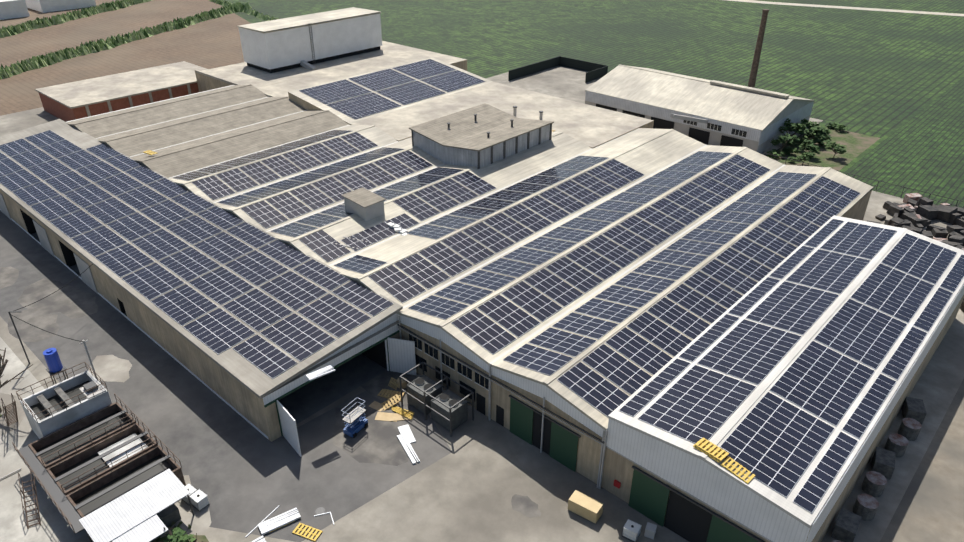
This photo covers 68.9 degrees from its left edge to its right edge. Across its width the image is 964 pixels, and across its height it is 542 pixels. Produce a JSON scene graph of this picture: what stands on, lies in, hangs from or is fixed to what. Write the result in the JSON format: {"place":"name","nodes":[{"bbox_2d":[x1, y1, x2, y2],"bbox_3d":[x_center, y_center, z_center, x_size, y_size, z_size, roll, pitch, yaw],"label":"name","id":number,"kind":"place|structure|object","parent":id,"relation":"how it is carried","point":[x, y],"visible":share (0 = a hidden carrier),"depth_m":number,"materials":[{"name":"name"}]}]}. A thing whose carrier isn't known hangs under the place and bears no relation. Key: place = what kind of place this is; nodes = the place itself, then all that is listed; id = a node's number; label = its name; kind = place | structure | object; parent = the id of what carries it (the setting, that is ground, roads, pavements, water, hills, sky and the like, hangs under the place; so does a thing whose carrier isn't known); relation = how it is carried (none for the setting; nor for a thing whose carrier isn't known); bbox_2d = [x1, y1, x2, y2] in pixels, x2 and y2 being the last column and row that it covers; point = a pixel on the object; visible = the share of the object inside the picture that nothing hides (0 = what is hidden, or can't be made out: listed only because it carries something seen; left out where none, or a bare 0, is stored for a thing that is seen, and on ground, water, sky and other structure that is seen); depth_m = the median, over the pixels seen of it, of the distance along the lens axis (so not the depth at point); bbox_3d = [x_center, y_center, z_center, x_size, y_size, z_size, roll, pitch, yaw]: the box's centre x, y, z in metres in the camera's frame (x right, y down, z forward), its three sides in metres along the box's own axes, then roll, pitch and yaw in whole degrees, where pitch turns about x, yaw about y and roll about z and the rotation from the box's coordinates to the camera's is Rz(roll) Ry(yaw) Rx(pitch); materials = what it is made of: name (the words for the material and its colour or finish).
{"place":"outdoors","nodes":[
{"label":"outdoors","id":0,"kind":"place"},
{"bbox_2d":[0,0,95,19],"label":"building","id":1,"kind":"structure","parent":0,"point":[10,9],"depth_m":270.04,"materials":[{"name":"white concrete"}]},
{"bbox_2d":[35,61,207,121],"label":"flat building","id":2,"kind":"structure","parent":0,"point":[66,102],"depth_m":160.03,"materials":[{"name":"concrete"}]},
{"bbox_2d":[195,41,653,147],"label":"roofs","id":3,"kind":"structure","parent":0,"point":[591,126],"depth_m":144.30,"materials":[{"name":"beige concrete"}]},
{"bbox_2d":[237,7,381,72],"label":"rooftop building","id":4,"kind":"structure","parent":3,"relation":"on","point":[283,44],"depth_m":168.93,"materials":[{"name":"white metal"}]},
{"bbox_2d":[409,103,553,168],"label":"rooftop building","id":5,"kind":"structure","parent":3,"relation":"on","point":[481,135],"depth_m":115.45,"materials":[{"name":"beige concrete"}]},
{"bbox_2d":[221,0,963,198],"bbox_3d":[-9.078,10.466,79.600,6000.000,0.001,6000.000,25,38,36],"label":"ground","id":6,"kind":"structure","parent":0,"point":[883,75],"depth_m":227.18,"materials":[{"name":"green plant"}]},
{"bbox_2d":[0,264,193,541],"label":"treatment plant","id":7,"kind":"object","parent":6,"relation":"on","point":[100,465],"visible":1,"depth_m":63.74,"materials":[{"name":"grey concrete"}]},
{"bbox_2d":[0,118,848,541],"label":"vegetation","id":8,"kind":"object","parent":6,"relation":"on","point":[816,132],"visible":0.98,"depth_m":135.99,"materials":[{"name":"green plant"}]},
{"bbox_2d":[0,126,879,541],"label":"grass","id":9,"kind":"structure","parent":6,"relation":"on","point":[854,144],"depth_m":137.75,"materials":[{"name":"green plant"}]},
{"bbox_2d":[143,130,754,541],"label":"yard objects","id":10,"kind":"object","parent":6,"relation":"on","point":[585,506],"visible":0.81,"depth_m":60.76,"materials":[{"name":"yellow wood"}]},
{"bbox_2d":[0,0,963,541],"bbox_3d":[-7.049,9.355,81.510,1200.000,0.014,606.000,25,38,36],"label":"ground patches","id":11,"kind":"object","parent":6,"relation":"on","point":[480,478],"visible":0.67,"depth_m":70.00,"materials":[{"name":"grey concrete"}]},
{"bbox_2d":[0,0,277,78],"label":"hedgerows","id":12,"kind":"object","parent":11,"relation":"on","point":[61,55],"visible":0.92,"depth_m":239.52,"materials":[{"name":"green plant"}]},
{"bbox_2d":[67,84,267,137],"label":"bay","id":13,"kind":"object","parent":11,"relation":"on","point":[110,123],"visible":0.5,"depth_m":136.20,"materials":[{"name":"grey concrete"}]},
{"bbox_2d":[96,96,305,156],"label":"bay","id":14,"kind":"object","parent":11,"relation":"on","point":[136,141],"visible":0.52,"depth_m":128.25,"materials":[{"name":"grey concrete"}]},
{"bbox_2d":[0,119,416,456],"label":"building","id":15,"kind":"structure","parent":11,"relation":"on","point":[271,409],"depth_m":76.81,"materials":[{"name":"beige concrete"}]},
{"bbox_2d":[0,60,963,513],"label":"panel frames","id":16,"kind":"structure","parent":15,"relation":"on","point":[578,162],"depth_m":83.26,"materials":[{"name":"white"}]},
{"bbox_2d":[0,59,963,511],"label":"panels","id":17,"kind":"object","parent":16,"relation":"on","point":[842,399],"visible":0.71,"depth_m":82.10,"materials":[{"name":"blue glass"}]},
{"bbox_2d":[130,110,348,177],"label":"bay","id":18,"kind":"object","parent":11,"relation":"on","point":[183,157],"visible":0.5,"depth_m":120.42,"materials":[{"name":"grey concrete"}]},
{"bbox_2d":[169,125,396,201],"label":"bay","id":19,"kind":"object","parent":11,"relation":"on","point":[377,136],"visible":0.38,"depth_m":114.99,"materials":[{"name":"beige concrete"}]},
{"bbox_2d":[213,137,443,230],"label":"bay","id":20,"kind":"object","parent":11,"relation":"on","point":[241,214],"visible":0.19,"depth_m":105.35,"materials":[{"name":"beige concrete"}]},
{"bbox_2d":[341,397,367,437],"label":"scissor lift","id":21,"kind":"object","parent":11,"relation":"on","point":[355,420],"visible":0.98,"depth_m":69.33,"materials":[{"name":"blue metal"}]},
{"bbox_2d":[266,132,590,264],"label":"bay","id":22,"kind":"object","parent":11,"relation":"on","point":[558,147],"visible":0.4,"depth_m":106.74,"materials":[{"name":"beige concrete"}]},
{"bbox_2d":[342,187,385,221],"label":"rooftop box","id":23,"kind":"structure","parent":22,"relation":"on","point":[366,205],"depth_m":93.80,"materials":[{"name":"beige concrete"}]},
{"bbox_2d":[399,362,473,436],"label":"cooler rack","id":24,"kind":"object","parent":11,"relation":"on","point":[448,409],"visible":1,"depth_m":70.81,"materials":[{"name":"grey metal"}]},
{"bbox_2d":[328,128,705,306],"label":"bay","id":25,"kind":"object","parent":11,"relation":"on","point":[646,152],"visible":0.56,"depth_m":102.12,"materials":[{"name":"beige concrete"}]},
{"bbox_2d":[396,145,783,415],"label":"bay","id":26,"kind":"object","parent":11,"relation":"on","point":[469,343],"visible":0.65,"depth_m":78.96,"materials":[{"name":"beige concrete"}]},
{"bbox_2d":[488,164,872,483],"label":"bay","id":27,"kind":"object","parent":11,"relation":"on","point":[588,457],"visible":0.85,"depth_m":70.63,"materials":[{"name":"beige concrete"}]},
{"bbox_2d":[397,284,963,541],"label":"facade","id":28,"kind":"structure","parent":11,"relation":"on","point":[688,518],"depth_m":59.10,"materials":[{"name":"grey paint"}]},
{"bbox_2d":[585,65,814,153],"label":"building","id":29,"kind":"structure","parent":11,"relation":"on","point":[699,97],"depth_m":146.34,"materials":[{"name":"beige concrete"}]},
{"bbox_2d":[508,56,963,207],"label":"fence","id":30,"kind":"object","parent":11,"relation":"on","point":[595,71],"visible":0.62,"depth_m":189.59,"materials":[{"name":"grey"}]},
{"bbox_2d":[601,215,963,541],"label":"bay","id":31,"kind":"object","parent":11,"relation":"on","point":[618,467],"visible":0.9,"depth_m":62.12,"materials":[{"name":"white concrete"}]},
{"bbox_2d":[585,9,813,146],"bbox_3d":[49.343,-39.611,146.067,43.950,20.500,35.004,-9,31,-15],"label":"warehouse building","id":32,"kind":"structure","parent":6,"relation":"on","point":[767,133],"depth_m":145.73,"materials":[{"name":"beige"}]},
{"bbox_2d":[831,193,963,541],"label":"stored materials","id":33,"kind":"object","parent":6,"relation":"on","point":[920,216],"visible":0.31,"depth_m":70.54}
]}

